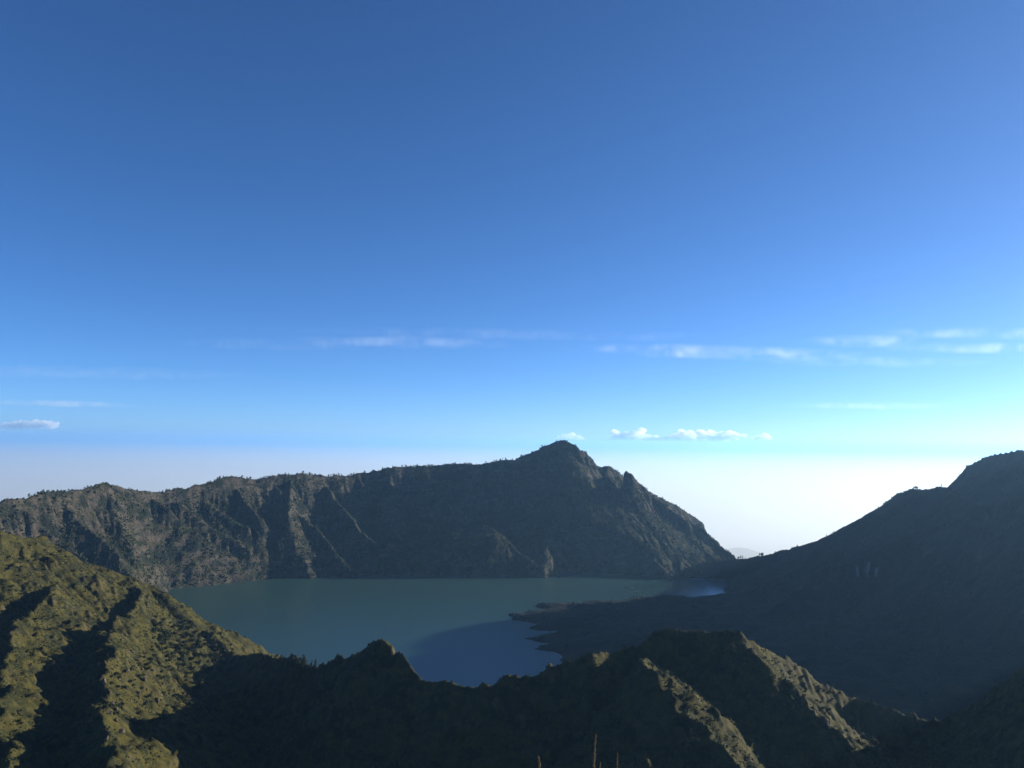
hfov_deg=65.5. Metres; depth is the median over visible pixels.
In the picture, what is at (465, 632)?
lake
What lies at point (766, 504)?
sea
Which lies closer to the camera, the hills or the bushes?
the bushes
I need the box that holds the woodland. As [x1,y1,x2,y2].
[701,450,1023,665]
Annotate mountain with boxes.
[695,450,1023,677]
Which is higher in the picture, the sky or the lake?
the sky
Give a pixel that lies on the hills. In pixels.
(746, 553)
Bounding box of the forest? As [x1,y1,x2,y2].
[0,440,734,590]
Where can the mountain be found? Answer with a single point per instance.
(970, 628)
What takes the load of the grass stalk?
on the rim ground
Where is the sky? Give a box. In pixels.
[0,0,1023,457]
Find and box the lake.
[167,573,727,687]
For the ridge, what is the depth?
972.62 m
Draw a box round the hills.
[727,548,764,558]
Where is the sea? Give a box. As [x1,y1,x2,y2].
[0,445,981,554]
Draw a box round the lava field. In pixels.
[509,591,1007,720]
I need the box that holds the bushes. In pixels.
[0,530,1023,767]
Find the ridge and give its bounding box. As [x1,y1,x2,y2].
[0,530,1023,767]
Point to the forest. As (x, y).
(406, 525)
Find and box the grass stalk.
[592,734,596,767]
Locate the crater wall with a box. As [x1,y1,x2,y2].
[0,440,735,591]

